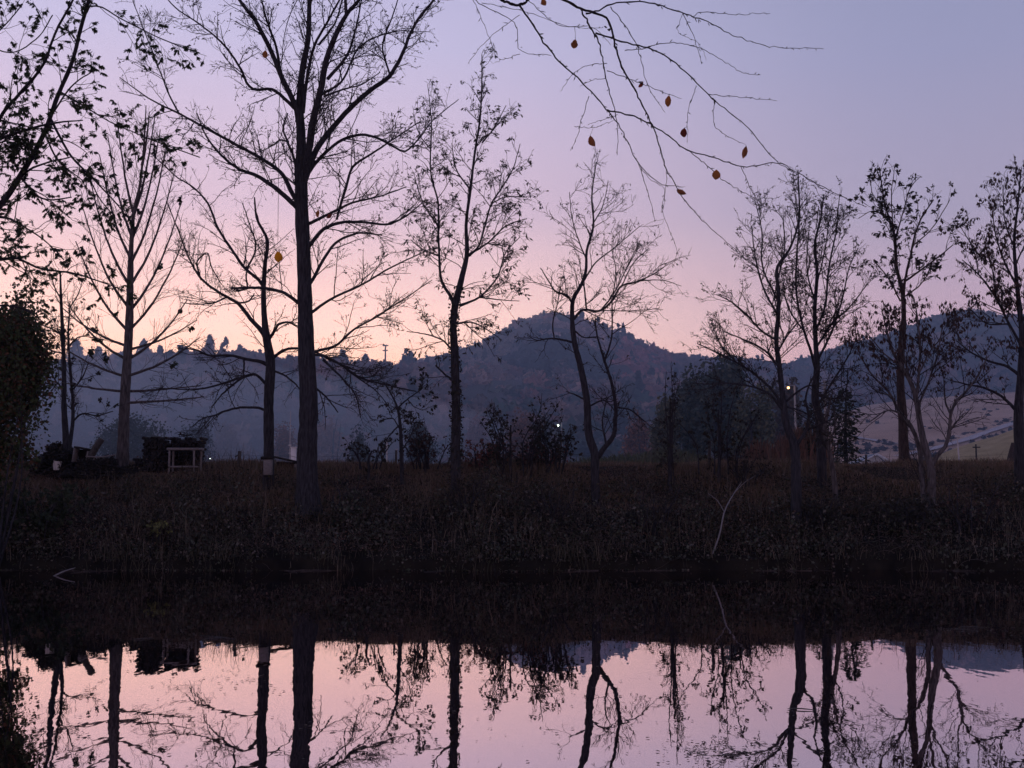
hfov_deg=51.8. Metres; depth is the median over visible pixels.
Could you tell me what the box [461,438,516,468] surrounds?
rusty bush
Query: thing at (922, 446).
twin trunk tree
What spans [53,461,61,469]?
bucket
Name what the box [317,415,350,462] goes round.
autumn tree
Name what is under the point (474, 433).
autumn tree
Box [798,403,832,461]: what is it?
fir tree
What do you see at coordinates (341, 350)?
pine tree
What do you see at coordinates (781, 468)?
grass
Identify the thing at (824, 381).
utility pole
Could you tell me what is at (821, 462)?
upright tree
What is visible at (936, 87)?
sky
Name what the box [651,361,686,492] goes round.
tree
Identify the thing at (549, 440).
hazy tree
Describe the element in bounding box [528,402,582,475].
leafy bush
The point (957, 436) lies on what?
white post
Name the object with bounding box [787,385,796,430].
street lamp
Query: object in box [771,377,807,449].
autumn tree
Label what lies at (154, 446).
firewood stack
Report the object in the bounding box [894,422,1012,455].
road
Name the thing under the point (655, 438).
evergreen tree
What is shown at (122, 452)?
bare tree
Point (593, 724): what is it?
floating leaves
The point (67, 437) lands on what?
young tree
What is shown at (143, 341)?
pine tree
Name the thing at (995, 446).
grass slope
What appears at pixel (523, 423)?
autumn tree
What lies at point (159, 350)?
pine tree
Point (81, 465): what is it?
brush heap
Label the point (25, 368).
dark bush
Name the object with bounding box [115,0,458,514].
bare tree
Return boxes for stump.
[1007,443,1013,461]
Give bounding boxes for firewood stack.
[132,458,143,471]
[141,436,172,470]
[170,437,207,465]
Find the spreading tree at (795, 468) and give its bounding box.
[677,178,851,533]
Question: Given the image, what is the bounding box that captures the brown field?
[827,392,1014,462]
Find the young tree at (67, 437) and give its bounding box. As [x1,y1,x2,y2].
[31,255,123,449]
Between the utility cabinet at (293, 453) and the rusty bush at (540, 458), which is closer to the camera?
the rusty bush at (540, 458)
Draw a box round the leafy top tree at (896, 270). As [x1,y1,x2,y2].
[846,155,966,461]
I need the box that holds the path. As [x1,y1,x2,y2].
[843,434,897,443]
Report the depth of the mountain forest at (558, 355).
369.22 m
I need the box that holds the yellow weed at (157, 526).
[146,518,172,541]
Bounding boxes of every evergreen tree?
[646,393,683,452]
[671,363,715,455]
[700,347,747,460]
[729,376,777,455]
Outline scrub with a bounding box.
[834,408,1012,460]
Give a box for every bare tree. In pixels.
[46,101,209,465]
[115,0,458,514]
[140,131,338,490]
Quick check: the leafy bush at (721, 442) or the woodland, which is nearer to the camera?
the leafy bush at (721, 442)
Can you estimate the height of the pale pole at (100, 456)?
0.098 m
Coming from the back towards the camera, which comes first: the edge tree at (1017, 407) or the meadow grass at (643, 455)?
the meadow grass at (643, 455)
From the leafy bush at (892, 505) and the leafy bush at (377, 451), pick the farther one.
the leafy bush at (377, 451)
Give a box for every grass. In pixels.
[0,456,1023,514]
[567,447,740,463]
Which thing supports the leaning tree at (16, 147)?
on the ground at (279, 561)
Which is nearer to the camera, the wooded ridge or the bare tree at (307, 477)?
the bare tree at (307, 477)
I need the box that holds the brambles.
[4,441,1023,573]
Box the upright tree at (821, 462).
[762,166,885,489]
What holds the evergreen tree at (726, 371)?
on the ground at (279, 561)
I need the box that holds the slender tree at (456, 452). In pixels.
[382,43,548,492]
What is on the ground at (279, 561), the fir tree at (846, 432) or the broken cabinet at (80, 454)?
the fir tree at (846, 432)
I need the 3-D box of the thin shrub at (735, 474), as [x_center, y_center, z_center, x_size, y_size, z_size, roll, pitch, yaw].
[6.311,2.353,28.362,1.325,1.206,1.255,-1,-5,9]
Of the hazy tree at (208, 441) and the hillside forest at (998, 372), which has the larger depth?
the hillside forest at (998, 372)
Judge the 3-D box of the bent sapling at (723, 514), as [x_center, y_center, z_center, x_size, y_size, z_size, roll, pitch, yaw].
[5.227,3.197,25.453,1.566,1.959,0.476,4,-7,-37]
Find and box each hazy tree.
[89,411,171,461]
[179,415,217,461]
[347,424,370,461]
[404,416,439,463]
[534,416,553,457]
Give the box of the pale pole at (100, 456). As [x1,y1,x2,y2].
[86,454,114,457]
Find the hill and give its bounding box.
[801,317,1018,396]
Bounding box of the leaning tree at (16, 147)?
[0,0,205,336]
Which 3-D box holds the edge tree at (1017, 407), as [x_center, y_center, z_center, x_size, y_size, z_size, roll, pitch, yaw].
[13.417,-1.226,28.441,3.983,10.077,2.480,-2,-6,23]
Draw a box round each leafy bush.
[0,428,41,517]
[0,475,93,546]
[341,434,398,480]
[395,415,450,473]
[479,395,562,482]
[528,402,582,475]
[666,376,766,484]
[869,493,943,532]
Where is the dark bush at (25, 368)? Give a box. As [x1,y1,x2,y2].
[0,279,63,565]
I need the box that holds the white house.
[850,453,888,463]
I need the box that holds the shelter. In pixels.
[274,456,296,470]
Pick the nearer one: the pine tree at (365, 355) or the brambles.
the brambles
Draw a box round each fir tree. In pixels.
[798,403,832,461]
[826,387,870,463]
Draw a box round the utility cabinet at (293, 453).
[290,447,296,459]
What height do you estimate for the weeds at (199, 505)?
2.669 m
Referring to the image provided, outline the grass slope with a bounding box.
[938,430,1013,461]
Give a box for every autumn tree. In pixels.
[205,417,245,462]
[274,421,297,461]
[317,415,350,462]
[464,412,489,460]
[501,404,535,458]
[618,409,654,456]
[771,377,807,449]
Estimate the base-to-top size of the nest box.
0.573 m
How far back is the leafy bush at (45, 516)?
25.22 m
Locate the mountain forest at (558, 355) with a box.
[393,308,929,432]
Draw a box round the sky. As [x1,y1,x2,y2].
[0,0,1023,363]
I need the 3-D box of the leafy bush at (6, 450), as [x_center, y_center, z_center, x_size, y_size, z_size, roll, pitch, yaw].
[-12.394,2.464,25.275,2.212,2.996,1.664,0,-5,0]
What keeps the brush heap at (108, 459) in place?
on the ground at (279, 561)
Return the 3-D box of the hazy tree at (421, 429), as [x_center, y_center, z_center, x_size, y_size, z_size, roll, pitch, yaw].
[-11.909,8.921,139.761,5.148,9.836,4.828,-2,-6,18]
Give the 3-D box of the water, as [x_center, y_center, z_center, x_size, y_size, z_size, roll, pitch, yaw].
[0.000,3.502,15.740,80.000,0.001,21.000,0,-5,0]
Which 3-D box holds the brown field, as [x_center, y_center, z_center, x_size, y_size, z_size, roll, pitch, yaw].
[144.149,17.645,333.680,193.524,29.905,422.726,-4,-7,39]
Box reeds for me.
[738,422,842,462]
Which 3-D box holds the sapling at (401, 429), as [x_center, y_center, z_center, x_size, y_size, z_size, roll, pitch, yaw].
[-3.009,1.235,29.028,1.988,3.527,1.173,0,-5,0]
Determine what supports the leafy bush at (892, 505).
on the ground at (279, 561)
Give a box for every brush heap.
[27,441,78,476]
[56,457,121,480]
[85,452,117,479]
[116,460,137,475]
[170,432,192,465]
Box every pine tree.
[66,339,83,361]
[94,346,102,355]
[136,338,151,352]
[156,344,163,354]
[203,334,217,351]
[236,344,242,350]
[338,349,348,361]
[361,353,368,360]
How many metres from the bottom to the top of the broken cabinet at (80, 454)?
0.480 m
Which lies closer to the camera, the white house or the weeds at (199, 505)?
the weeds at (199, 505)
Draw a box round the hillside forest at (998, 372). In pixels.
[790,308,1023,397]
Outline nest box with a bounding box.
[261,456,274,476]
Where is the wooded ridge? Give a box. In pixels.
[32,364,745,463]
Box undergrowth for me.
[0,455,1023,571]
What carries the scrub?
on the brown field
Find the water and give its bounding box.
[0,569,1023,767]
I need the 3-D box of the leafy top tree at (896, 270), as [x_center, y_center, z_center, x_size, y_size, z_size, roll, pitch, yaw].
[12.818,-2.433,33.542,3.588,10.216,3.059,-4,-7,35]
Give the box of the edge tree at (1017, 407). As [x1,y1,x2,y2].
[931,154,1023,496]
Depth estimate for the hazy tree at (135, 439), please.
118.52 m
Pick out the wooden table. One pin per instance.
(173, 450)
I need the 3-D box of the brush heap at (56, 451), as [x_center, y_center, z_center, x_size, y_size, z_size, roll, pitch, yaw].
[-12.993,2.159,30.171,1.354,1.096,2.137,0,-5,0]
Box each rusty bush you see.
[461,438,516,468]
[501,441,568,466]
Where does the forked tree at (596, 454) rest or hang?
on the ground at (279, 561)
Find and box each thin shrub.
[324,474,371,524]
[721,450,771,488]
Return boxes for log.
[86,437,103,459]
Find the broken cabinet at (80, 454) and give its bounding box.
[71,446,90,461]
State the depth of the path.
200.87 m
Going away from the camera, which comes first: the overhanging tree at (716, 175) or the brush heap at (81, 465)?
the overhanging tree at (716, 175)
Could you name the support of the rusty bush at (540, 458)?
on the ground at (279, 561)
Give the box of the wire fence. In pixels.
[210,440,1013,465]
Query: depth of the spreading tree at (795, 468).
26.48 m
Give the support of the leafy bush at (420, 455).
on the ground at (279, 561)
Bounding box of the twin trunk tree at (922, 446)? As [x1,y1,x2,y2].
[838,275,1000,520]
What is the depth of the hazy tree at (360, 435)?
134.55 m
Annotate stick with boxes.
[53,568,73,575]
[788,708,816,710]
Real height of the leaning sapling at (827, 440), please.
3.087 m
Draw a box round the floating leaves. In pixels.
[23,584,1013,767]
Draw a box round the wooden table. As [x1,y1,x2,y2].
[167,448,203,472]
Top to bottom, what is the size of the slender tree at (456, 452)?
12.340 m
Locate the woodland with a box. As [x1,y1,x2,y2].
[0,336,760,463]
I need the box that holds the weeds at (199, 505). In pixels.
[5,461,1023,571]
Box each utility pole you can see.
[819,380,832,416]
[972,444,979,459]
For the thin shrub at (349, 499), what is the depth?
26.76 m
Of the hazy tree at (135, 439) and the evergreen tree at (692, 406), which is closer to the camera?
the evergreen tree at (692, 406)
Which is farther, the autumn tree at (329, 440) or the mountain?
the mountain
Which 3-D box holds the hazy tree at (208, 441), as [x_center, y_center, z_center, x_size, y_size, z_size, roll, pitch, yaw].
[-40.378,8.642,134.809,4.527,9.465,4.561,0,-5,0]
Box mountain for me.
[467,318,875,423]
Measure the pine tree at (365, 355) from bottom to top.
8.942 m
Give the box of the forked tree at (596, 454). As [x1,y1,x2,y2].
[514,147,690,506]
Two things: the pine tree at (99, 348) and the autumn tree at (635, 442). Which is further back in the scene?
the pine tree at (99, 348)
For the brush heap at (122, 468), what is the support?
on the ground at (279, 561)
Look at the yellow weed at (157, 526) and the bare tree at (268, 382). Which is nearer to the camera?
the yellow weed at (157, 526)
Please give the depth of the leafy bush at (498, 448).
29.39 m
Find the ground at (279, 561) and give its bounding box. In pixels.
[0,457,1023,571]
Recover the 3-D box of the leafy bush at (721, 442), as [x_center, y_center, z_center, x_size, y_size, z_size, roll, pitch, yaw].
[5.585,1.351,29.186,1.704,2.952,2.523,3,-6,-26]
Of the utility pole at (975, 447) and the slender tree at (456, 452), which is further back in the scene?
the utility pole at (975, 447)
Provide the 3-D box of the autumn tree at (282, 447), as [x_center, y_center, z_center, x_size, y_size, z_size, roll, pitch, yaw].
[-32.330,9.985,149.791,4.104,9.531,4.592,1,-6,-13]
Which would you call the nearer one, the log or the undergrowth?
the undergrowth
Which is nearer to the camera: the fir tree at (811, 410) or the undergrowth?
the undergrowth
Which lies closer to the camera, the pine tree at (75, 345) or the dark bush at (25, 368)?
the dark bush at (25, 368)
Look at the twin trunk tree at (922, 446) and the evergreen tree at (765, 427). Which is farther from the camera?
the evergreen tree at (765, 427)
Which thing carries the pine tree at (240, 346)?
on the wooded ridge
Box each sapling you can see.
[365,366,438,484]
[708,477,752,553]
[795,391,850,504]
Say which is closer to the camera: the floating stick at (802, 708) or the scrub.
the floating stick at (802, 708)
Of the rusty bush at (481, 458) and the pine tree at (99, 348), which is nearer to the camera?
the rusty bush at (481, 458)
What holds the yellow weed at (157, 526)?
on the ground at (279, 561)
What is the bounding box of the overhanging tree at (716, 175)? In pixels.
[262,0,866,267]
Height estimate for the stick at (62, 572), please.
0.228 m
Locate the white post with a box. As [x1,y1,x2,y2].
[955,435,959,460]
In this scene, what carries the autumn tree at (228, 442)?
on the ground at (279, 561)

